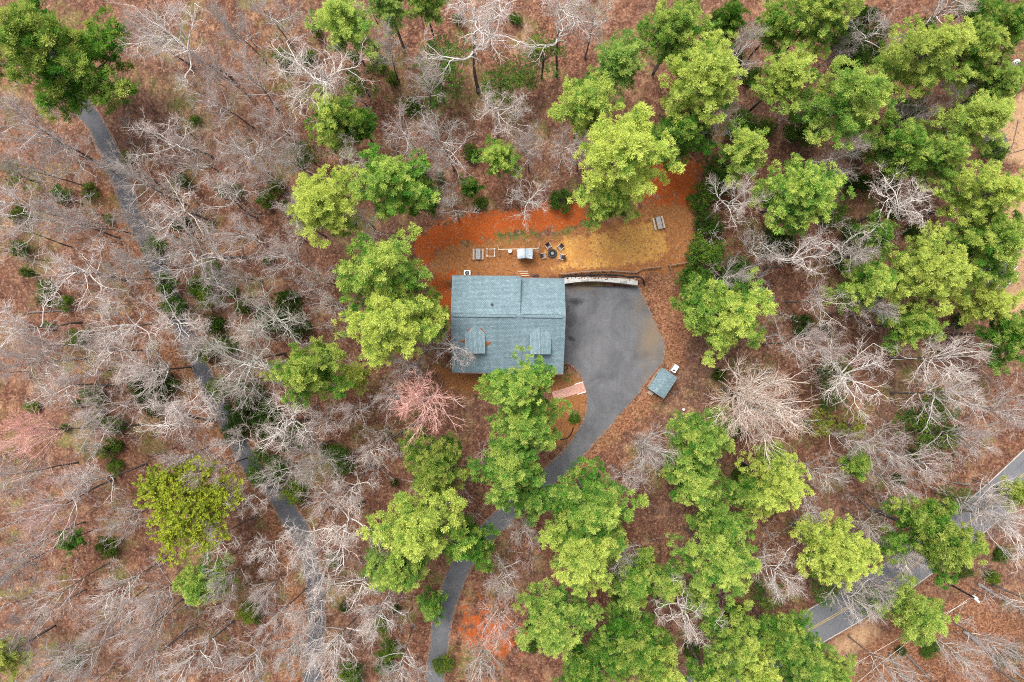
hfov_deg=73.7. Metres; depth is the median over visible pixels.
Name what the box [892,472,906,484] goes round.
evergreen shrub
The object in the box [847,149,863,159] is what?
evergreen shrub
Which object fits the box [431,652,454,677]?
evergreen shrub
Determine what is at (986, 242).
pine tree
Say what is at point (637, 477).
bare sapling
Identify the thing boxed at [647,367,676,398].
shed
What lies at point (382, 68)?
evergreen shrub
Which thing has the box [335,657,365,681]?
evergreen shrub
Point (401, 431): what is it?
fallen log
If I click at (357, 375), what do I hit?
pine tree
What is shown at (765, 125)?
evergreen shrub
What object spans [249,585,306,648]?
bare tree
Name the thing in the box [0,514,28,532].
bare sapling
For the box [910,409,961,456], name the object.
leafy tree
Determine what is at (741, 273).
bare tree
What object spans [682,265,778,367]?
pine tree
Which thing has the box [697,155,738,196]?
evergreen shrub
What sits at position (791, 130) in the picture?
evergreen shrub
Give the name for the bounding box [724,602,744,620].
evergreen shrub
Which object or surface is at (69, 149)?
bare tree
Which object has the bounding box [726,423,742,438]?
evergreen shrub
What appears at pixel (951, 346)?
bare tree
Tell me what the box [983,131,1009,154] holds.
brush pile
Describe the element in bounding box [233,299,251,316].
evergreen shrub
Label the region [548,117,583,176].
bare tree
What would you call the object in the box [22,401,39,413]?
evergreen shrub
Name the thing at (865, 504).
fallen log
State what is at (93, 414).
evergreen shrub
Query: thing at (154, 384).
bare sapling
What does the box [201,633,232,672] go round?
bare sapling
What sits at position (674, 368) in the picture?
generator
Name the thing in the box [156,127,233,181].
bare tree
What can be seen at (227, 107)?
bare tree
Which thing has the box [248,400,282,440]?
evergreen shrub
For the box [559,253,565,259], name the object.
armchair
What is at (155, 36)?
bare tree
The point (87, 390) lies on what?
evergreen shrub
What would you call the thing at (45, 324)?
evergreen shrub
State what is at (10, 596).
bare sapling
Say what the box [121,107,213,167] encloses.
bare tree
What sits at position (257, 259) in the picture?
bare sapling
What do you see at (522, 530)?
bare tree
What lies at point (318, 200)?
pine tree
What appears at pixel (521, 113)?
bare tree
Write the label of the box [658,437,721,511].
pine tree
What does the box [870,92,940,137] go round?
bare tree
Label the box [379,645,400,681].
bare sapling
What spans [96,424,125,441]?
bare sapling
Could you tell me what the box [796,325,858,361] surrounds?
bare tree
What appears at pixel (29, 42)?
pine tree
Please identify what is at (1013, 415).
bare sapling
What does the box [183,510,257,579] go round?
bare tree
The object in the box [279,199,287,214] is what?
evergreen shrub
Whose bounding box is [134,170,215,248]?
bare tree
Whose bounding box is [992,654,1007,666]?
evergreen shrub
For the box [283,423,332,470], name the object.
bare tree
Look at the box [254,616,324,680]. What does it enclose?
bare tree
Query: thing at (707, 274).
evergreen shrub
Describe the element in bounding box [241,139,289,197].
bare tree
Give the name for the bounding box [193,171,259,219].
bare tree
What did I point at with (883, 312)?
bare tree
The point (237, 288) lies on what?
evergreen shrub
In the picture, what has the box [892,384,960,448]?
leafy tree
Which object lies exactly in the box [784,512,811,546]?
bare sapling
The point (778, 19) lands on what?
pine tree
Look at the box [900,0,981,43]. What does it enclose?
bare tree
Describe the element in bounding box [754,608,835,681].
pine tree
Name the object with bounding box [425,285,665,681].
driveway
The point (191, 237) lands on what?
bare sapling
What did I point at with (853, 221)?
evergreen shrub
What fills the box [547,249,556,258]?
fire pit
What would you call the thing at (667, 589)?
pine tree
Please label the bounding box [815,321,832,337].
evergreen shrub
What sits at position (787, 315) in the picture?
bare sapling
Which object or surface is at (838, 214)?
evergreen shrub
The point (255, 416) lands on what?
bare sapling
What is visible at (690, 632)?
bare tree
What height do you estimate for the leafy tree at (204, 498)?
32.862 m
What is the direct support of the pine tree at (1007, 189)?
on the ground
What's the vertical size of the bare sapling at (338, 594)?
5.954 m
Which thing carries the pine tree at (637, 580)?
on the ground
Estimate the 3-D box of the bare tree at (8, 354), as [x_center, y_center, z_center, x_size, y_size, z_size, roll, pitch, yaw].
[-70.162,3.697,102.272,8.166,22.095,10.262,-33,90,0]
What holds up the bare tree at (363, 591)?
on the ground
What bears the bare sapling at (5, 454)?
on the ground
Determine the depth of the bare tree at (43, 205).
96.30 m
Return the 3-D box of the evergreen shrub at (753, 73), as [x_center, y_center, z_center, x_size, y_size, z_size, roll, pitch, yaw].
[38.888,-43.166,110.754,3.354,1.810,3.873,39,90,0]
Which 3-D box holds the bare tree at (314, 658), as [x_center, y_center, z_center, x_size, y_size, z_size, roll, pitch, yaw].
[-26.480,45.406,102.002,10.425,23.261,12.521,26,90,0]
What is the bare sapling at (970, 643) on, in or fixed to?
on the ground
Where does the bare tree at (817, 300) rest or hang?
on the ground
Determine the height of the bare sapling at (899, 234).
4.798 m
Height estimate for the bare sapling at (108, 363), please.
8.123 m
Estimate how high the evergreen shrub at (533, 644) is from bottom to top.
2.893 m
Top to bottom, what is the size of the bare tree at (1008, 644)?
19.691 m
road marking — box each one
[679,450,1023,681]
[723,475,1023,678]
[781,520,998,665]
[806,473,1023,630]
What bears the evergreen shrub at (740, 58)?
on the ground
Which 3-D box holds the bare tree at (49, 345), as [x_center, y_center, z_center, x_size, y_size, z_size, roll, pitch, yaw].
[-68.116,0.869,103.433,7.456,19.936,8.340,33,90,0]
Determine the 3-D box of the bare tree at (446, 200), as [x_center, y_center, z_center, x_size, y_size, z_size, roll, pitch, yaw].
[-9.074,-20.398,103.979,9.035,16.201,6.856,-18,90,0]
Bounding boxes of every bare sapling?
[0,242,21,264]
[0,449,19,466]
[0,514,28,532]
[0,588,28,616]
[1,571,31,597]
[3,360,39,383]
[3,444,31,471]
[9,310,68,345]
[15,240,45,267]
[17,530,53,555]
[26,157,43,176]
[35,182,63,212]
[38,555,71,588]
[42,181,87,214]
[59,193,103,231]
[61,146,88,168]
[70,440,94,465]
[78,662,114,681]
[89,300,123,328]
[89,375,115,397]
[96,359,136,378]
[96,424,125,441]
[98,234,125,246]
[114,108,154,143]
[122,520,146,538]
[126,139,159,167]
[127,431,142,443]
[128,284,153,303]
[139,206,173,230]
[141,366,172,398]
[144,198,177,224]
[147,12,182,39]
[147,172,200,196]
[150,244,181,271]
[150,439,176,464]
[151,601,190,643]
[155,160,208,201]
[159,110,194,140]
[165,59,185,73]
[169,26,205,59]
[171,67,193,83]
[174,174,194,187]
[174,419,198,438]
[176,334,226,363]
[177,212,202,245]
[178,605,213,636]
[184,302,208,314]
[187,208,213,230]
[188,410,216,440]
[193,649,219,679]
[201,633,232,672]
[202,335,227,361]
[203,618,232,637]
[221,657,236,675]
[223,214,275,250]
[229,191,248,209]
[231,19,262,49]
[231,124,257,147]
[234,387,259,408]
[238,193,262,219]
[242,622,258,648]
[243,242,265,280]
[248,178,260,200]
[250,292,269,316]
[251,404,260,425]
[252,425,290,448]
[256,594,274,614]
[257,122,271,150]
[257,554,277,576]
[267,25,289,42]
[268,15,311,59]
[274,0,302,27]
[282,280,331,303]
[283,223,306,246]
[283,267,310,282]
[298,9,317,38]
[303,398,321,418]
[306,316,336,332]
[320,271,336,289]
[321,459,339,486]
[324,574,348,595]
[330,622,367,662]
[333,436,369,470]
[337,338,365,367]
[348,85,384,113]
[356,0,377,23]
[357,420,395,447]
[360,452,377,483]
[363,455,394,490]
[378,126,404,155]
[379,379,399,402]
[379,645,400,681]
[382,429,394,448]
[386,590,424,606]
[389,443,402,464]
[394,607,415,635]
[407,89,438,120]
[414,101,444,122]
[457,475,473,503]
[463,502,488,522]
[464,439,488,466]
[506,546,543,573]
[623,450,653,478]
[624,457,652,488]
[643,436,669,472]
[676,618,693,647]
[698,221,726,246]
[702,113,731,145]
[714,591,726,608]
[723,111,753,140]
[740,251,773,288]
[745,315,781,348]
[752,359,778,387]
[760,517,779,547]
[768,295,797,321]
[769,101,785,126]
[778,404,821,442]
[780,390,802,418]
[781,109,813,142]
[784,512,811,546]
[796,499,832,521]
[800,366,825,391]
[805,348,832,379]
[815,207,853,237]
[816,449,836,471]
[829,160,855,184]
[834,156,859,174]
[839,479,856,501]
[846,511,871,535]
[861,357,881,377]
[866,419,902,441]
[866,481,892,514]
[867,456,889,488]
[881,455,903,471]
[893,228,909,243]
[904,663,936,681]
[908,473,941,497]
[937,338,966,366]
[939,309,966,336]
[946,450,975,478]
[952,603,978,633]
[953,631,985,657]
[969,370,1007,390]
[973,564,993,577]
[973,578,1000,611]
[1003,362,1023,387]
[1006,401,1023,440]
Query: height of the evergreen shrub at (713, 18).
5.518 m
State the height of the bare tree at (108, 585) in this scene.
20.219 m
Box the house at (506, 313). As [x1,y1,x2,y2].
[451,275,565,374]
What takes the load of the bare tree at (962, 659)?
on the ground
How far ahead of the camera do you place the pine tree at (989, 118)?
94.88 m
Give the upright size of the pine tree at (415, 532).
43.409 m
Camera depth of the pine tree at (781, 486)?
96.00 m
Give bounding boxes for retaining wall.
[565,277,637,285]
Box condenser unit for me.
[464,270,470,274]
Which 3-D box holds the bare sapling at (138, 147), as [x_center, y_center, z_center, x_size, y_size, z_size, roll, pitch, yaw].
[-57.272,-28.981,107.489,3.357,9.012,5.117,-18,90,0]
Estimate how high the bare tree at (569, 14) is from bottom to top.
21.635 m
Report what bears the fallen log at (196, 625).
on the ground
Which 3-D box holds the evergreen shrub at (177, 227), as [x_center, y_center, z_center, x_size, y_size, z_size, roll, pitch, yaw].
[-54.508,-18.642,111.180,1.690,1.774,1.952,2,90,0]
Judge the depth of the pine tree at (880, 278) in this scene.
99.09 m
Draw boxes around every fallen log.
[29,303,113,318]
[75,377,122,392]
[165,624,197,651]
[168,649,194,674]
[248,661,265,681]
[389,421,422,439]
[856,490,873,512]
[888,652,907,681]
[906,652,933,681]
[940,476,970,489]
[962,630,1023,679]
[977,582,1023,615]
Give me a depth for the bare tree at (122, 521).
99.91 m
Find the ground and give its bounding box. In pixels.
[0,0,1023,681]
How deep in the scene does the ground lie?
113.33 m
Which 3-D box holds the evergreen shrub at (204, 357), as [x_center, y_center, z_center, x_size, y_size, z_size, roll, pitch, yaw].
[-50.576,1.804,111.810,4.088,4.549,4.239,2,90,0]
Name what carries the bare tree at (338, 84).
on the ground
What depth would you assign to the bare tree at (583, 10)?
97.80 m
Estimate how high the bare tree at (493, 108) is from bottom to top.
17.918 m
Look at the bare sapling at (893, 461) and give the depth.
110.37 m
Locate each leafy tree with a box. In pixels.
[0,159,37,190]
[131,453,245,567]
[284,139,327,171]
[339,57,380,99]
[407,31,476,87]
[413,66,467,116]
[479,50,525,110]
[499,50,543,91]
[522,31,567,78]
[592,648,631,681]
[750,575,785,611]
[803,407,836,438]
[807,575,844,611]
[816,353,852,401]
[817,383,847,415]
[831,406,867,441]
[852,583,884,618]
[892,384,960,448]
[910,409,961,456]
[934,484,972,518]
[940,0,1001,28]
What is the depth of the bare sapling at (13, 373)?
109.71 m
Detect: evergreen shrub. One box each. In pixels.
[7,205,31,224]
[8,239,29,257]
[17,267,36,277]
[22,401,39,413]
[34,278,55,296]
[35,296,51,307]
[41,320,54,329]
[48,183,74,204]
[53,295,73,312]
[59,423,69,432]
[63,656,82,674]
[65,328,86,348]
[71,399,80,408]
[79,181,99,201]
[79,382,106,406]
[80,327,90,336]
[83,404,107,428]
[92,435,120,459]
[94,535,121,559]
[102,415,125,434]
[103,213,114,224]
[105,457,124,477]
[112,441,123,452]
[121,149,134,164]
[126,375,161,405]
[140,234,168,259]
[141,391,167,418]
[142,361,182,398]
[153,271,179,296]
[157,291,188,316]
[172,221,181,231]
[173,173,191,186]
[175,460,191,472]
[179,215,192,227]
[186,275,208,299]
[189,113,199,124]
[191,339,214,364]
[193,282,226,307]
[199,258,221,283]
[201,313,227,335]
[204,374,230,401]
[213,334,238,355]
[214,182,229,196]
[220,396,258,430]
[220,417,248,444]
[225,286,238,297]
[229,182,244,198]
[232,378,267,410]
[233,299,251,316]
[233,596,263,625]
[244,442,289,488]
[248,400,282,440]
[250,304,279,333]
[254,187,277,209]
[260,254,273,265]
[266,315,282,332]
[267,176,284,194]
[270,288,302,322]
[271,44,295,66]
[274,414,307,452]
[278,476,309,505]
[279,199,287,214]
[279,309,311,340]
[298,48,317,66]
[312,23,323,37]
[319,441,334,456]
[321,553,338,569]
[324,442,356,476]
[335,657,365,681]
[338,601,349,613]
[346,49,358,60]
[365,52,388,73]
[374,635,403,667]
[374,661,393,675]
[376,614,392,634]
[383,70,400,86]
[389,477,398,486]
[389,603,400,614]
[402,92,423,115]
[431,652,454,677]
[434,172,446,183]
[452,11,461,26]
[462,142,481,164]
[473,194,487,211]
[508,12,523,25]
[525,634,536,653]
[546,188,573,214]
[568,413,580,424]
[609,590,638,614]
[673,263,716,293]
[682,638,701,661]
[684,231,729,274]
[686,178,720,212]
[691,210,724,238]
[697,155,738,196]
[698,123,713,146]
[700,274,739,294]
[706,15,732,39]
[711,368,726,381]
[716,266,740,289]
[719,253,755,289]
[721,105,757,139]
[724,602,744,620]
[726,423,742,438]
[730,45,749,68]
[731,462,751,481]
[731,468,740,478]
[740,64,762,86]
[748,115,777,137]
[759,225,786,257]
[768,242,789,259]
[773,230,797,254]
[781,105,820,147]
[791,313,813,337]
[815,203,848,228]
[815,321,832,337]
[824,17,871,64]
[826,240,860,272]
[832,37,874,75]
[839,217,861,239]
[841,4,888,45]
[842,167,874,195]
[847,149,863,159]
[869,41,896,66]
[870,169,898,191]
[886,197,907,219]
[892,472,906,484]
[894,94,928,126]
[894,645,907,655]
[901,223,920,240]
[905,449,921,464]
[916,15,937,36]
[919,638,941,659]
[950,312,963,330]
[953,562,974,579]
[963,6,989,23]
[981,137,1009,161]
[984,568,1000,585]
[992,545,1011,563]
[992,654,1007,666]
[1007,646,1023,660]
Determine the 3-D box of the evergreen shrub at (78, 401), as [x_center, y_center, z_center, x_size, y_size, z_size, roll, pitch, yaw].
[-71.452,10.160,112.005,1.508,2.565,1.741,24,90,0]
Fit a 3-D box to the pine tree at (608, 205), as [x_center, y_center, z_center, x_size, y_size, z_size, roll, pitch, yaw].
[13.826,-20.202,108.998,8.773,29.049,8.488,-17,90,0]
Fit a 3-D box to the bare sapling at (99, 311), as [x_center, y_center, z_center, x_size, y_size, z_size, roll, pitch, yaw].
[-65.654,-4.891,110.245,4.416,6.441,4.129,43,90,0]
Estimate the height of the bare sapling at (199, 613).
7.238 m
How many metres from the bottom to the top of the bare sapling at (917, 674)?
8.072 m
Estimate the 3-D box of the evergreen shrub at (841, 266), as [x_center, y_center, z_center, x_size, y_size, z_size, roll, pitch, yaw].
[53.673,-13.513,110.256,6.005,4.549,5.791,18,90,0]
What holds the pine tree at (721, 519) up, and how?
on the ground
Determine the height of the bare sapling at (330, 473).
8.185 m
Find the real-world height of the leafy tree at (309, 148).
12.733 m
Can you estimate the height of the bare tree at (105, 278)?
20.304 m
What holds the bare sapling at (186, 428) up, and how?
on the ground
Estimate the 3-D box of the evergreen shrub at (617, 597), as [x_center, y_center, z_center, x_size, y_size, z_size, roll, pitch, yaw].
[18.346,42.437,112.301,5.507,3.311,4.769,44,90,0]
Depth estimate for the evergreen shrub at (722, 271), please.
111.63 m
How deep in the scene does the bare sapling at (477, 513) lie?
110.46 m
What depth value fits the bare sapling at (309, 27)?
107.78 m
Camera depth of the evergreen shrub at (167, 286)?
110.77 m
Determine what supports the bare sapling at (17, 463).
on the ground
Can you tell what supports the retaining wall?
on the ground
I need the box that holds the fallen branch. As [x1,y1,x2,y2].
[1009,119,1018,154]
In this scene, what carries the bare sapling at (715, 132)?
on the ground
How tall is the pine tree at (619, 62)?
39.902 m
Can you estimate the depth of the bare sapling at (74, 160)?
107.94 m
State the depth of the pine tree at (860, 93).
94.52 m
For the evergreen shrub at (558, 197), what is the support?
on the ground
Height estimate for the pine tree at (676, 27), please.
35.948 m
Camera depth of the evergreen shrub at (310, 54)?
109.60 m
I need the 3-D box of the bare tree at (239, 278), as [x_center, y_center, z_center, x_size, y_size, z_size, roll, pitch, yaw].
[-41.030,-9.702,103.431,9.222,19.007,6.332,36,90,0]
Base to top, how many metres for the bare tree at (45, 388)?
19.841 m
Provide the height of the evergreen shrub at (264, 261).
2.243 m
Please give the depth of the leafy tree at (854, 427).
108.96 m
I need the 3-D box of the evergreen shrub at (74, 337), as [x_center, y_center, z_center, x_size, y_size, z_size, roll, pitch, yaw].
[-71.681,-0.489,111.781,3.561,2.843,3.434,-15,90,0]
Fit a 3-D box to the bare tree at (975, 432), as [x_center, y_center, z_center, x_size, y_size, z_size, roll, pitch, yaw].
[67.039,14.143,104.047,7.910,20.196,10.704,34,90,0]
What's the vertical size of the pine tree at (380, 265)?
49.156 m
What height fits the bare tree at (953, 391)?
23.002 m
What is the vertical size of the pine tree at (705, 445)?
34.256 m
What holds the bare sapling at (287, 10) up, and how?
on the ground
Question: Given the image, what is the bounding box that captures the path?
[552,383,585,398]
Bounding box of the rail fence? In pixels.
[559,266,661,274]
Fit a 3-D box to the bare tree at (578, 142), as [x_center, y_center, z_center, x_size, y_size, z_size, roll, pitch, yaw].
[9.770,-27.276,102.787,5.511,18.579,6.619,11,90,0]
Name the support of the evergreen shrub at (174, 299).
on the ground
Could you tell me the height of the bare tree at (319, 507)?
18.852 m
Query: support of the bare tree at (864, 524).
on the ground
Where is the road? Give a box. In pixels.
[687,449,1023,681]
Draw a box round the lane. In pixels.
[49,56,325,681]
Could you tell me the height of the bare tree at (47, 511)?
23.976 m
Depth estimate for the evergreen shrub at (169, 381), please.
111.56 m
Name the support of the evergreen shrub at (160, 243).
on the ground
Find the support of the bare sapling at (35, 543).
on the ground
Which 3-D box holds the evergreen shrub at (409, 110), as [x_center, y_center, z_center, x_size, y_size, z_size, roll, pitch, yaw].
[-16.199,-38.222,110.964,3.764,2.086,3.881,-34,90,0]
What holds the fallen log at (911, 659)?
on the ground
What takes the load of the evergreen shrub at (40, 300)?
on the ground
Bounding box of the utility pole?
[944,581,979,602]
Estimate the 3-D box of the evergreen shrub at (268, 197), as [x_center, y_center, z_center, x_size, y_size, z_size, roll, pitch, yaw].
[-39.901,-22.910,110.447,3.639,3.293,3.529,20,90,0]
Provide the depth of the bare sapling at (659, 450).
108.82 m
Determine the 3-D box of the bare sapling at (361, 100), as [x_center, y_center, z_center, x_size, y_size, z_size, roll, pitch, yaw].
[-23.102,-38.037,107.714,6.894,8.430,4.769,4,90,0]
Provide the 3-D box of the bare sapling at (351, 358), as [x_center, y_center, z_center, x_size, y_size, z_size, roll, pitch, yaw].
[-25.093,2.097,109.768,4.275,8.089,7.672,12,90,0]
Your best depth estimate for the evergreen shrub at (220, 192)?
110.81 m
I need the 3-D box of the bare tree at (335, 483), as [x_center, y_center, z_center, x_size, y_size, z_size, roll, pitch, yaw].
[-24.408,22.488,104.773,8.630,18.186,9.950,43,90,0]
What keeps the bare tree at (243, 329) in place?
on the ground
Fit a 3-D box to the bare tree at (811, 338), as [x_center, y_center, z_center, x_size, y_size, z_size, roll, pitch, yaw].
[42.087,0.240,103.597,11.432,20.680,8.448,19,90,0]
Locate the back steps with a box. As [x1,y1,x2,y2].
[518,270,529,276]
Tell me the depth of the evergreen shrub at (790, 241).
110.06 m
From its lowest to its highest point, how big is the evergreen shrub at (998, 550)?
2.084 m
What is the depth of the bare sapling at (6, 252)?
107.13 m
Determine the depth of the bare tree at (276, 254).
97.44 m
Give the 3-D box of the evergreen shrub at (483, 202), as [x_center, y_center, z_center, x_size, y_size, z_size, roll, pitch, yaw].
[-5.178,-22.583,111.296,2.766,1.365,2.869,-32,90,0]
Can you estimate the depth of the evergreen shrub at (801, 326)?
112.49 m
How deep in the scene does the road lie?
113.25 m
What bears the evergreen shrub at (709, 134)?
on the ground
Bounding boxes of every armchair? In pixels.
[545,242,551,249]
[557,243,563,250]
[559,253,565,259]
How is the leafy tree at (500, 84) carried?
on the ground
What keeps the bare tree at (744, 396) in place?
on the ground
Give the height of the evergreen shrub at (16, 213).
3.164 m
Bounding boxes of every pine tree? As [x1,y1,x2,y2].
[0,0,142,123]
[0,624,55,680]
[56,526,96,556]
[171,550,238,605]
[259,335,353,411]
[285,163,371,248]
[303,81,362,158]
[304,0,381,64]
[331,273,448,372]
[332,221,432,316]
[342,107,377,144]
[342,360,372,395]
[348,142,440,222]
[356,476,477,579]
[359,539,432,593]
[368,0,408,47]
[398,426,473,495]
[405,0,449,38]
[405,286,449,343]
[407,175,442,217]
[414,585,447,627]
[442,511,501,572]
[459,173,485,200]
[468,418,545,517]
[471,134,523,178]
[472,344,557,418]
[484,396,572,452]
[511,578,605,661]
[513,461,556,526]
[533,494,628,598]
[534,455,648,553]
[547,68,615,138]
[549,629,614,681]
[567,101,685,209]
[575,179,641,232]
[585,28,646,103]
[587,601,679,681]
[607,545,663,616]
[630,643,687,681]
[632,0,723,76]
[646,558,686,607]
[648,107,717,172]
[658,28,747,125]
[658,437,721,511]
[663,404,736,477]
[665,521,761,606]
[669,271,720,334]
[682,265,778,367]
[682,643,744,681]
[683,575,719,619]
[684,485,757,552]
[698,599,775,675]
[710,0,751,45]
[715,469,765,510]
[716,641,781,681]
[717,118,769,188]
[734,439,814,522]
[744,0,800,61]
[746,151,854,237]
[748,42,817,115]
[751,607,807,661]
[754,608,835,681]
[763,0,865,59]
[777,55,905,150]
[789,509,884,591]
[817,646,857,681]
[819,254,902,314]
[831,443,872,482]
[839,208,899,256]
[851,108,941,180]
[864,14,978,98]
[867,298,950,354]
[870,571,959,647]
[871,492,989,589]
[886,219,977,316]
[889,130,975,192]
[913,14,1012,98]
[922,157,1023,231]
[925,87,1015,154]
[931,278,1023,325]
[932,204,1023,301]
[941,55,1023,121]
[950,307,1023,375]
[958,0,1023,65]
[972,475,1023,511]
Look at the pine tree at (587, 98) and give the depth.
93.99 m
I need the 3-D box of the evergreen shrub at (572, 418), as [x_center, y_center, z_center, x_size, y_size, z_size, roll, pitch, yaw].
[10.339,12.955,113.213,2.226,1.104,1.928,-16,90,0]
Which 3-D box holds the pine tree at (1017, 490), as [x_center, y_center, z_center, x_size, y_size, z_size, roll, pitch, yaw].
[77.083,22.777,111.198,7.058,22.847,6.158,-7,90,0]
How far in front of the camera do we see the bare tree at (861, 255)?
99.02 m
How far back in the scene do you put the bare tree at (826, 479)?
100.17 m
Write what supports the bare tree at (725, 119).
on the ground
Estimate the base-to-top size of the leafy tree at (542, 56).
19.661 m
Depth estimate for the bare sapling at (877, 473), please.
109.37 m
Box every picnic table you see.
[473,249,483,259]
[652,216,664,229]
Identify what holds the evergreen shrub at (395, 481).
on the ground
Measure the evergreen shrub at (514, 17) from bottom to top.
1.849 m
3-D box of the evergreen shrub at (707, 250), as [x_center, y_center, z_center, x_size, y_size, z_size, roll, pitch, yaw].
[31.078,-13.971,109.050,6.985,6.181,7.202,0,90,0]
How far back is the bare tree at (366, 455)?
99.91 m
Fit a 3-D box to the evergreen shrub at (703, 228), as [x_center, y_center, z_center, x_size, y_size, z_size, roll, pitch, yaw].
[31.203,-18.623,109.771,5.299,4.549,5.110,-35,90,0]
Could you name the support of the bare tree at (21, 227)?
on the ground
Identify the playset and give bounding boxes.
[497,243,539,258]
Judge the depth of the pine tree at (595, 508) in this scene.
93.57 m
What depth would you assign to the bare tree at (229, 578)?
100.00 m
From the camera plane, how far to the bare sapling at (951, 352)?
110.22 m
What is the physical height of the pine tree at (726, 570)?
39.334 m
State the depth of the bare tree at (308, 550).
99.44 m
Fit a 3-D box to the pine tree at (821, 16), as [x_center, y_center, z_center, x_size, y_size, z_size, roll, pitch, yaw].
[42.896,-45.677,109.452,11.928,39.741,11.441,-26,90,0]
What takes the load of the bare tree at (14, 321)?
on the ground
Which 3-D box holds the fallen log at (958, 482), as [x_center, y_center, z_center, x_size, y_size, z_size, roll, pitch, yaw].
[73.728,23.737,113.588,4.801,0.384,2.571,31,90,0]
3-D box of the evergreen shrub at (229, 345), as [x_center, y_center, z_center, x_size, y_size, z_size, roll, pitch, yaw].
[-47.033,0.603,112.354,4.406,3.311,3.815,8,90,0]
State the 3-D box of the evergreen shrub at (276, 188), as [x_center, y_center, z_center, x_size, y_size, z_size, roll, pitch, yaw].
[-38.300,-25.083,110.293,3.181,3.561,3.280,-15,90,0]
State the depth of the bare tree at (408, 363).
100.46 m
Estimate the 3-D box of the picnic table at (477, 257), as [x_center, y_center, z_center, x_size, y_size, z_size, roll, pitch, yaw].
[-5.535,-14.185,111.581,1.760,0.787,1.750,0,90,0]
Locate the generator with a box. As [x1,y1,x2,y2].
[669,363,678,373]
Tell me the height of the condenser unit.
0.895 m
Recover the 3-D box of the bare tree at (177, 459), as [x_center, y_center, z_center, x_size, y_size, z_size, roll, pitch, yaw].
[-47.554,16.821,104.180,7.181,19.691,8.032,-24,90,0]
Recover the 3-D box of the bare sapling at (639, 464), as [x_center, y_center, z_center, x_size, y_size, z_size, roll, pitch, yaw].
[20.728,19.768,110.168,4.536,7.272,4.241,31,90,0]
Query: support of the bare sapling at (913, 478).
on the ground
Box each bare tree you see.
[0,87,98,163]
[0,144,83,194]
[0,174,79,238]
[0,203,71,248]
[0,290,82,368]
[0,331,88,393]
[0,403,84,470]
[0,447,78,505]
[0,452,115,562]
[0,521,85,577]
[0,531,55,597]
[0,588,85,661]
[10,321,93,378]
[17,560,109,627]
[18,192,119,243]
[19,635,80,681]
[22,344,108,411]
[27,234,138,317]
[32,123,111,185]
[43,617,132,681]
[52,347,125,398]
[53,191,133,253]
[56,449,147,506]
[58,287,181,363]
[58,394,142,457]
[65,381,156,431]
[71,586,148,650]
[76,308,138,356]
[78,320,159,387]
[78,556,167,626]
[82,254,159,299]
[86,136,159,190]
[89,496,160,551]
[103,236,187,293]
[104,0,237,92]
[107,145,186,222]
[107,592,182,671]
[108,203,183,245]
[109,328,192,401]
[112,629,187,681]
[114,552,192,642]
[116,3,194,69]
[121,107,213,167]
[126,381,225,448]
[127,279,214,359]
[133,210,246,297]
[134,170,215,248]
[145,620,234,681]
[155,428,226,471]
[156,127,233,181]
[164,370,234,426]
[174,312,232,369]
[178,444,248,495]
[179,38,248,96]
[183,62,255,137]
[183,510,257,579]
[187,270,262,324]
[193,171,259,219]
[197,321,287,408]
[199,257,262,302]
[201,557,258,604]
[202,0,266,64]
[203,576,250,626]
[206,412,260,471]
[209,125,285,184]
[209,210,280,261]
[211,348,268,413]
[220,35,279,111]
[220,621,281,681]
[222,291,274,349]
[222,474,274,520]
[237,273,310,350]
[240,570,292,616]
[241,0,312,52]
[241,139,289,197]
[243,89,303,160]
[243,526,288,580]
[244,227,318,285]
[244,451,314,504]
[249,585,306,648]
[251,379,325,456]
[253,131,329,183]
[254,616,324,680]
[263,27,379,122]
[271,187,326,256]
[277,505,340,584]
[280,440,352,492]
[282,580,336,646]
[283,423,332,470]
[283,529,323,588]
[291,548,350,607]
[292,482,344,519]
[295,611,377,681]
[297,259,338,303]
[298,397,347,439]
[304,286,359,326]
[306,480,387,580]
[308,57,354,107]
[323,551,384,613]
[324,464,382,525]
[326,124,368,180]
[326,396,377,434]
[346,427,399,472]
[347,205,388,244]
[351,589,410,657]
[360,14,416,80]
[367,624,434,681]
[368,368,410,419]
[381,98,429,161]
[385,340,432,392]
[387,366,473,447]
[403,47,447,112]
[403,103,484,187]
[415,0,533,93]
[417,141,452,191]
[419,329,476,371]
[423,180,484,223]
[462,623,504,681]
[468,81,529,144]
[477,590,525,654]
[481,549,526,607]
[492,92,537,140]
[502,174,550,231]
[502,508,538,551]
[511,120,548,180]
[520,0,605,76]
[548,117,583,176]
[564,125,592,171]
[568,0,618,58]
[604,462,656,501]
[609,540,640,582]
[628,421,685,491]
[648,563,730,653]
[699,170,780,229]
[702,350,821,473]
[706,96,741,136]
[706,251,757,290]
[726,17,771,78]
[727,226,787,272]
[740,539,808,609]
[754,220,843,281]
[761,313,834,373]
[784,278,860,337]
[791,451,852,494]
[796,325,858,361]
[798,495,827,522]
[800,330,901,426]
[808,132,873,182]
[809,425,874,458]
[810,36,858,79]
[812,219,883,276]
[819,572,887,625]
[828,278,904,331]
[834,0,905,62]
[840,419,913,475]
[841,507,901,549]
[846,572,900,614]
[847,635,923,681]
[852,527,929,582]
[855,159,944,240]
[864,453,926,505]
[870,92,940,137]
[876,429,956,498]
[888,330,996,396]
[889,356,987,433]
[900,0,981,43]
[906,74,983,120]
[916,409,1006,463]
[928,477,1019,542]
[932,467,1023,582]
[935,630,995,681]
[942,382,1023,438]
[945,618,1023,674]
[992,582,1023,617]
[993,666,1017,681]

